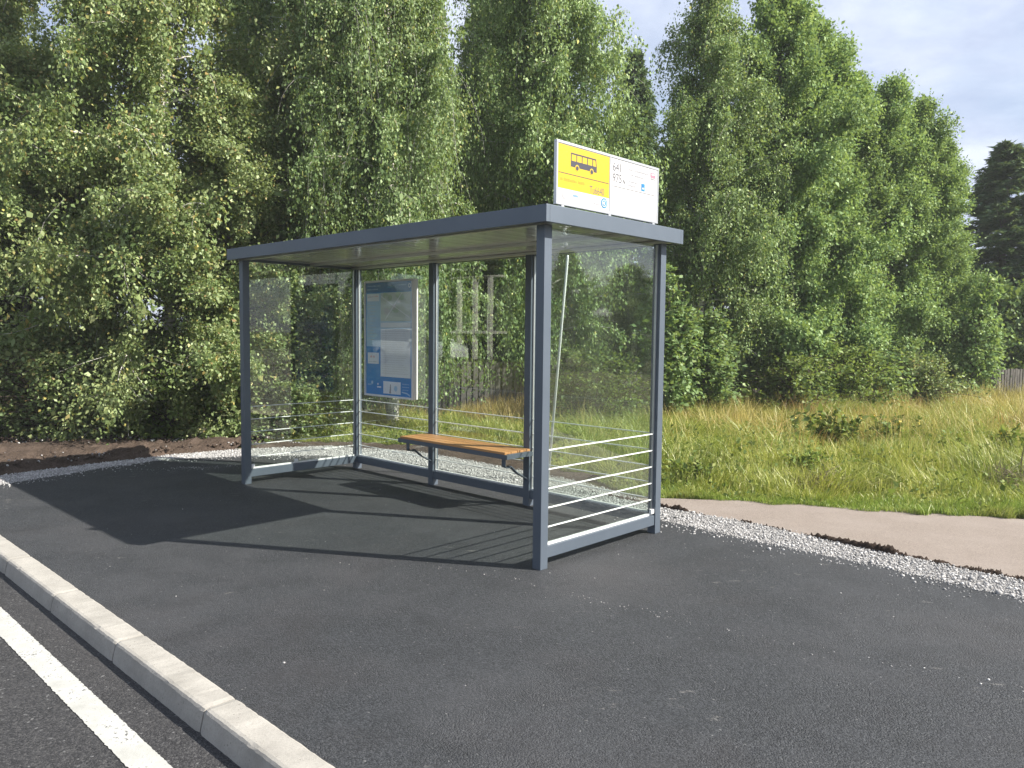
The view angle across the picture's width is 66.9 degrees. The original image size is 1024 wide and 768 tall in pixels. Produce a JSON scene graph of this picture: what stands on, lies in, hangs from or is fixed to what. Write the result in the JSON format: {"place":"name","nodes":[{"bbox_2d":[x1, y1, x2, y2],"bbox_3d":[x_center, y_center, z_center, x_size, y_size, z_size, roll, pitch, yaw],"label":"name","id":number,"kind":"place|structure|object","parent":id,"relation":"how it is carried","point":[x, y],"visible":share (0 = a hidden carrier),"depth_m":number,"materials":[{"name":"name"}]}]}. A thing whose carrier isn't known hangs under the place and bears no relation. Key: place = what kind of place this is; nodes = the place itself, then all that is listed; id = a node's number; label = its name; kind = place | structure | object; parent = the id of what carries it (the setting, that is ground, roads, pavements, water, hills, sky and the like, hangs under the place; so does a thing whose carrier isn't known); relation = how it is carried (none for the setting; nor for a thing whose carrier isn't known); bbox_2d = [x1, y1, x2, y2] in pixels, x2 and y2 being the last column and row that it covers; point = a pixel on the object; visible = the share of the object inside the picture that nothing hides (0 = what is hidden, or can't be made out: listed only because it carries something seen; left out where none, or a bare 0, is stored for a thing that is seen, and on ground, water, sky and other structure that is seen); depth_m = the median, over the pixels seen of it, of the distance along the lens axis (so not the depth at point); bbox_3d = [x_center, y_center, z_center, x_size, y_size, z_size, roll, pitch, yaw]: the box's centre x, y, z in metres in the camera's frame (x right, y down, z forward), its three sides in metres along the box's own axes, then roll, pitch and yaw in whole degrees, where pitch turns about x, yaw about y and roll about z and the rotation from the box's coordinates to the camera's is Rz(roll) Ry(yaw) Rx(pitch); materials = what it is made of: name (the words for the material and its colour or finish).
{"place":"outdoors","nodes":[
{"label":"outdoors","id":0,"kind":"place"},
{"bbox_2d":[0,571,240,767],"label":"road","id":1,"kind":"structure","parent":0,"point":[43,724],"depth_m":3.46,"materials":[{"name":"grey asphalt"}]},
{"bbox_2d":[0,535,29,573],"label":"kerb stone","id":2,"kind":"object","parent":1,"relation":"on","point":[9,550],"visible":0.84,"depth_m":5.56,"materials":[{"name":"concrete"}]},
{"bbox_2d":[0,607,172,767],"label":"road marking","id":3,"kind":"object","parent":1,"relation":"on","point":[121,739],"visible":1,"depth_m":3.56,"materials":[{"name":"paint"}]},
{"bbox_2d":[0,455,1023,767],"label":"pavement","id":4,"kind":"structure","parent":0,"point":[284,603],"depth_m":4.31,"materials":[{"name":"grey asphalt"}]},
{"bbox_2d":[5,556,77,610],"bbox_3d":[-3.119,1.355,5.109,1.010,0.214,0.176,4,5,43],"label":"kerb stone","id":5,"kind":"object","parent":4,"relation":"on","point":[39,582],"visible":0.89,"depth_m":5.03,"materials":[{"name":"concrete"}]},
{"bbox_2d":[51,590,143,660],"bbox_3d":[-2.383,1.409,4.408,1.010,0.213,0.176,4,5,44],"label":"kerb stone","id":6,"kind":"object","parent":4,"relation":"on","point":[100,628],"visible":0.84,"depth_m":4.33,"materials":[{"name":"concrete"}]},
{"bbox_2d":[113,636,233,731],"bbox_3d":[-1.647,1.462,3.707,1.010,0.212,0.176,4,5,44],"label":"kerb stone","id":7,"kind":"object","parent":4,"relation":"on","point":[187,694],"visible":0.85,"depth_m":3.62,"materials":[{"name":"concrete"}]},
{"bbox_2d":[201,699,334,767],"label":"kerb stone","id":8,"kind":"object","parent":4,"relation":"on","point":[240,734],"visible":0.97,"depth_m":3.09,"materials":[{"name":"concrete"}]},
{"bbox_2d":[227,203,682,570],"bbox_3d":[-0.807,-0.088,7.215,4.410,2.465,1.670,4,5,44],"label":"bus shelter","id":9,"kind":"object","parent":4,"relation":"on","point":[538,236],"visible":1,"depth_m":6.55,"materials":[{"name":"metal"}]},
{"bbox_2d":[364,278,417,399],"bbox_3d":[-1.349,-0.499,8.582,0.870,1.295,0.076,4,5,44],"label":"poster case","id":10,"kind":"object","parent":9,"relation":"attached to","point":[390,338],"visible":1,"depth_m":8.52,"materials":[{"name":"blue paper"}]},
{"bbox_2d":[398,433,532,480],"bbox_3d":[-0.494,0.726,7.657,1.580,0.306,0.358,4,5,44],"label":"bench","id":11,"kind":"object","parent":9,"relation":"attached to","point":[504,453],"visible":1,"depth_m":7.44,"materials":[{"name":"brown wood"}]},
{"bbox_2d":[553,139,658,224],"bbox_3d":[0.726,-1.446,5.737,0.030,0.490,1.250,4,5,44],"label":"bus stop sign","id":12,"kind":"object","parent":9,"relation":"on","point":[589,179],"visible":0.94,"depth_m":5.66,"materials":[{"name":"metal"}]},
{"bbox_2d":[115,465,1023,691],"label":"loose chippings","id":13,"kind":"object","parent":4,"relation":"on","point":[647,608],"visible":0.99,"depth_m":4.98,"materials":[{"name":"stone"}]},
{"bbox_2d":[0,344,1023,518],"bbox_3d":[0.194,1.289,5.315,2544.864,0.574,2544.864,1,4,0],"label":"ground","id":14,"kind":"structure","parent":0,"point":[589,481],"depth_m":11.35,"materials":[{"name":"green plant"}]},
{"bbox_2d":[0,373,37,438],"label":"bush","id":15,"kind":"object","parent":14,"relation":"on","point":[5,435],"visible":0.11,"depth_m":11.41,"materials":[{"name":"green plant"}]},
{"bbox_2d":[0,0,127,410],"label":"birch tree","id":16,"kind":"object","parent":14,"relation":"on","point":[12,12],"visible":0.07,"depth_m":12.67,"materials":[{"name":"green plant"}]},
{"bbox_2d":[0,25,170,424],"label":"alder tree","id":17,"kind":"object","parent":14,"relation":"on","point":[23,188],"visible":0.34,"depth_m":11.42,"materials":[{"name":"green plant"}]},
{"bbox_2d":[0,434,268,475],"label":"soil bank","id":18,"kind":"structure","parent":14,"relation":"on","point":[21,450],"depth_m":9.85,"materials":[{"name":"brown soil"}]},
{"bbox_2d":[0,325,148,441],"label":"bush","id":19,"kind":"object","parent":18,"relation":"on","point":[29,365],"visible":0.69,"depth_m":10.98,"materials":[{"name":"green plant"}]},
{"bbox_2d":[0,433,277,467],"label":"soil clods","id":20,"kind":"object","parent":18,"relation":"on","point":[23,465],"visible":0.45,"depth_m":10.65,"materials":[{"name":"brown soil"}]},
{"bbox_2d":[73,333,236,441],"bbox_3d":[-5.117,0.155,11.649,2.090,2.042,2.617,1,4,3],"label":"bush","id":21,"kind":"object","parent":18,"relation":"on","point":[160,425],"visible":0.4,"depth_m":11.25,"materials":[{"name":"green plant"}]},
{"bbox_2d":[4,434,305,465],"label":"bank stones","id":22,"kind":"object","parent":18,"relation":"on","point":[152,440],"visible":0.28,"depth_m":10.89,"materials":[{"name":"grey stone"}]},
{"bbox_2d":[0,0,320,444],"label":"birch tree","id":23,"kind":"object","parent":14,"relation":"on","point":[142,41],"visible":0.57,"depth_m":10.86,"materials":[{"name":"green plant"}]},
{"bbox_2d":[149,0,296,331],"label":"birch tree","id":24,"kind":"object","parent":14,"relation":"on","point":[264,13],"visible":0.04,"depth_m":15.83,"materials":[{"name":"green plant"}]},
{"bbox_2d":[80,65,382,438],"bbox_3d":[-4.159,-1.562,12.051,4.432,6.476,4.403,-1,4,-29],"label":"alder tree","id":25,"kind":"object","parent":14,"relation":"on","point":[286,305],"visible":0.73,"depth_m":11.23,"materials":[{"name":"green plant"}]},
{"bbox_2d":[185,343,349,445],"bbox_3d":[-3.763,0.289,12.028,2.636,2.024,2.276,-2,5,-38],"label":"bush","id":26,"kind":"object","parent":14,"relation":"on","point":[269,409],"visible":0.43,"depth_m":11.59,"materials":[{"name":"green plant"}]},
{"bbox_2d":[211,0,476,426],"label":"birch tree","id":27,"kind":"object","parent":14,"relation":"on","point":[274,58],"visible":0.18,"depth_m":12.27,"materials":[{"name":"green plant"}]},
{"bbox_2d":[261,5,517,407],"bbox_3d":[-2.954,-5.013,15.860,5.134,11.654,4.735,-3,5,-43],"label":"birch tree","id":28,"kind":"object","parent":14,"relation":"on","point":[463,72],"depth_m":15.63,"materials":[{"name":"green plant"}]},
{"bbox_2d":[264,0,523,426],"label":"birch tree","id":29,"kind":"object","parent":14,"relation":"on","point":[394,161],"visible":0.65,"depth_m":11.77,"materials":[{"name":"green plant"}]},
{"bbox_2d":[251,440,604,482],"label":"soil verge","id":30,"kind":"structure","parent":14,"relation":"on","point":[559,473],"depth_m":10.40,"materials":[{"name":"brown soil"}]},
{"bbox_2d":[438,4,576,408],"bbox_3d":[-0.500,-5.025,20.200,5.261,12.568,5.092,0,4,-11],"label":"spruce tree","id":31,"kind":"object","parent":14,"relation":"on","point":[470,354],"visible":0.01,"depth_m":19.12,"materials":[{"name":"plant"}]},
{"bbox_2d":[439,0,576,404],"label":"birch tree","id":32,"kind":"object","parent":14,"relation":"on","point":[485,276],"visible":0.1,"depth_m":18.30,"materials":[{"name":"green plant"}]},
{"bbox_2d":[0,445,1023,607],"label":"gravel","id":33,"kind":"structure","parent":14,"relation":"on","point":[377,453],"depth_m":7.01,"materials":[{"name":"grey gravel"}]},
{"bbox_2d":[12,94,1023,399],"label":"background wood","id":34,"kind":"object","parent":14,"relation":"on","point":[1010,310],"visible":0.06,"depth_m":22.29,"materials":[{"name":"green plant"}]},
{"bbox_2d":[549,432,560,447],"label":"leafy weed","id":35,"kind":"object","parent":14,"relation":"on","point":[555,440],"visible":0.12,"depth_m":10.72,"materials":[{"name":"green plant"}]},
{"bbox_2d":[439,0,671,401],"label":"birch tree","id":36,"kind":"object","parent":14,"relation":"on","point":[562,56],"visible":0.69,"depth_m":15.29,"materials":[{"name":"green plant"}]},
{"bbox_2d":[549,255,568,476],"bbox_3d":[0.498,-0.136,8.509,0.212,2.542,0.030,1,4,0],"label":"leaning pole","id":37,"kind":"object","parent":14,"relation":"on","point":[558,357],"visible":0.79,"depth_m":8.49,"materials":[{"name":"grey metal"}]},
{"bbox_2d":[550,340,676,423],"bbox_3d":[1.534,0.185,13.628,2.617,2.042,2.090,2,4,18],"label":"bush","id":38,"kind":"object","parent":14,"relation":"on","point":[592,386],"visible":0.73,"depth_m":13.55,"materials":[{"name":"green plant"}]},
{"bbox_2d":[568,48,666,393],"bbox_3d":[3.653,-4.632,23.748,4.838,11.118,4.998,-1,4,-20],"label":"spruce tree","id":39,"kind":"object","parent":14,"relation":"on","point":[644,87],"visible":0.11,"depth_m":23.17,"materials":[{"name":"green plant"}]},
{"bbox_2d":[619,259,731,415],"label":"sapling","id":40,"kind":"object","parent":14,"relation":"on","point":[678,379],"visible":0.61,"depth_m":14.46,"materials":[{"name":"green plant"}]},
{"bbox_2d":[332,377,1023,469],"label":"dry grass","id":41,"kind":"structure","parent":14,"relation":"on","point":[519,410],"depth_m":14.06,"materials":[{"name":"beige plant"}]},
{"bbox_2d":[336,360,1023,416],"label":"picket fence","id":42,"kind":"object","parent":14,"relation":"on","point":[1017,375],"visible":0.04,"depth_m":15.12,"materials":[{"name":"grey wood"}]},
{"bbox_2d":[661,454,716,485],"bbox_3d":[1.869,0.975,8.462,0.698,0.433,0.564,2,4,14],"label":"leafy weed","id":43,"kind":"object","parent":14,"relation":"on","point":[691,462],"visible":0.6,"depth_m":8.42,"materials":[{"name":"green plant"}]},
{"bbox_2d":[598,0,813,396],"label":"birch tree","id":44,"kind":"object","parent":14,"relation":"on","point":[700,156],"visible":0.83,"depth_m":16.38,"materials":[{"name":"green plant"}]},
{"bbox_2d":[670,306,748,417],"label":"sapling","id":45,"kind":"object","parent":14,"relation":"on","point":[711,386],"visible":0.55,"depth_m":15.10,"materials":[{"name":"green plant"}]},
{"bbox_2d":[735,343,848,412],"bbox_3d":[5.735,0.102,16.353,2.404,2.162,3.009,2,4,14],"label":"bush","id":46,"kind":"object","parent":14,"relation":"on","point":[791,378],"visible":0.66,"depth_m":16.09,"materials":[{"name":"green plant"}]},
{"bbox_2d":[568,458,1023,518],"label":"verge grass","id":47,"kind":"structure","parent":14,"relation":"on","point":[1006,511],"depth_m":7.54,"materials":[{"name":"green plant"}]},
{"bbox_2d":[748,300,850,406],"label":"sapling","id":48,"kind":"object","parent":14,"relation":"on","point":[817,310],"visible":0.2,"depth_m":16.66,"materials":[{"name":"green plant"}]},
{"bbox_2d":[725,0,874,359],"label":"aspen tree","id":49,"kind":"object","parent":14,"relation":"on","point":[801,287],"visible":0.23,"depth_m":17.50,"materials":[{"name":"green plant"}]},
{"bbox_2d":[779,445,820,476],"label":"leafy weed","id":50,"kind":"object","parent":14,"relation":"on","point":[807,457],"visible":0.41,"depth_m":8.96,"materials":[{"name":"green plant"}]},
{"bbox_2d":[706,0,894,395],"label":"aspen tree","id":51,"kind":"object","parent":14,"relation":"on","point":[776,23],"visible":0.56,"depth_m":16.92,"materials":[{"name":"green plant"}]},
{"bbox_2d":[789,402,868,444],"bbox_3d":[4.844,0.683,11.995,1.037,0.809,0.982,1,4,0],"label":"leafy weed","id":52,"kind":"object","parent":14,"relation":"on","point":[842,422],"visible":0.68,"depth_m":12.00,"materials":[{"name":"green plant"}]},
{"bbox_2d":[772,463,885,493],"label":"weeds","id":53,"kind":"object","parent":14,"relation":"on","point":[826,473],"visible":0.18,"depth_m":8.27,"materials":[{"name":"green plant"}]},
{"bbox_2d":[761,23,908,375],"bbox_3d":[7.757,-3.897,18.661,3.349,9.308,3.543,3,4,29],"label":"aspen tree","id":54,"kind":"object","parent":14,"relation":"on","point":[854,307],"visible":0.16,"depth_m":18.11,"materials":[{"name":"green plant"}]},
{"bbox_2d":[809,333,923,412],"bbox_3d":[7.388,-0.012,17.012,3.140,2.402,2.508,1,4,1],"label":"bush","id":55,"kind":"object","parent":14,"relation":"on","point":[845,378],"visible":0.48,"depth_m":16.77,"materials":[{"name":"green plant"}]},
{"bbox_2d":[818,64,933,392],"bbox_3d":[8.364,-3.581,19.534,3.483,8.620,4.101,0,4,-15],"label":"aspen tree","id":56,"kind":"object","parent":14,"relation":"on","point":[868,152],"visible":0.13,"depth_m":18.81,"materials":[{"name":"green plant"}]},
{"bbox_2d":[845,311,918,405],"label":"sapling","id":57,"kind":"object","parent":14,"relation":"on","point":[892,357],"visible":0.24,"depth_m":17.93,"materials":[{"name":"green plant"}]},
{"bbox_2d":[869,413,921,442],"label":"leafy weed","id":58,"kind":"object","parent":14,"relation":"on","point":[881,416],"visible":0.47,"depth_m":11.73,"materials":[{"name":"green plant"}]},
{"bbox_2d":[859,68,948,384],"bbox_3d":[9.550,-3.663,20.028,3.197,8.694,3.382,4,5,38],"label":"aspen tree","id":59,"kind":"object","parent":14,"relation":"on","point":[898,96],"visible":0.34,"depth_m":19.35,"materials":[{"name":"green plant"}]},
{"bbox_2d":[879,88,982,389],"bbox_3d":[10.644,-3.498,20.386,3.815,8.429,3.240,-1,4,-22],"label":"aspen tree","id":60,"kind":"object","parent":14,"relation":"on","point":[940,254],"visible":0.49,"depth_m":19.83,"materials":[{"name":"green plant"}]},
{"bbox_2d":[868,344,993,408],"bbox_3d":[9.933,0.116,18.969,3.163,2.262,2.732,1,4,11],"label":"bush","id":61,"kind":"object","parent":14,"relation":"on","point":[926,375],"visible":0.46,"depth_m":18.34,"materials":[{"name":"green plant"}]},
{"bbox_2d":[908,133,986,358],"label":"aspen tree","id":62,"kind":"object","parent":14,"relation":"on","point":[970,281],"visible":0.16,"depth_m":20.72,"materials":[{"name":"green plant"}]},
{"bbox_2d":[939,268,1019,400],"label":"sapling","id":63,"kind":"object","parent":14,"relation":"on","point":[974,350],"visible":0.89,"depth_m":19.86,"materials":[{"name":"green plant"}]},
{"bbox_2d":[936,423,1023,460],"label":"leafy weed","id":64,"kind":"object","parent":14,"relation":"on","point":[1001,431],"visible":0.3,"depth_m":9.84,"materials":[{"name":"green plant"}]},
{"bbox_2d":[956,139,1023,374],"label":"spruce tree","id":65,"kind":"object","parent":14,"relation":"on","point":[999,221],"visible":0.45,"depth_m":26.05,"materials":[{"name":"green plant"}]},
{"bbox_2d":[959,447,1023,492],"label":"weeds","id":66,"kind":"object","parent":14,"relation":"on","point":[1020,476],"visible":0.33,"depth_m":8.56,"materials":[{"name":"green plant"}]},
{"bbox_2d":[20,0,1023,330],"label":"sky","id":67,"kind":"structure","parent":0,"point":[969,52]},
{"bbox_2d":[637,498,1023,576],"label":"path","id":68,"kind":"structure","parent":0,"point":[989,543],"depth_m":6.67,"materials":[{"name":"sand"}]},
{"bbox_2d":[607,492,1023,580],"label":"earth ridge","id":69,"kind":"structure","parent":68,"relation":"on","point":[891,550],"depth_m":5.95,"materials":[{"name":"soil"}]}
]}

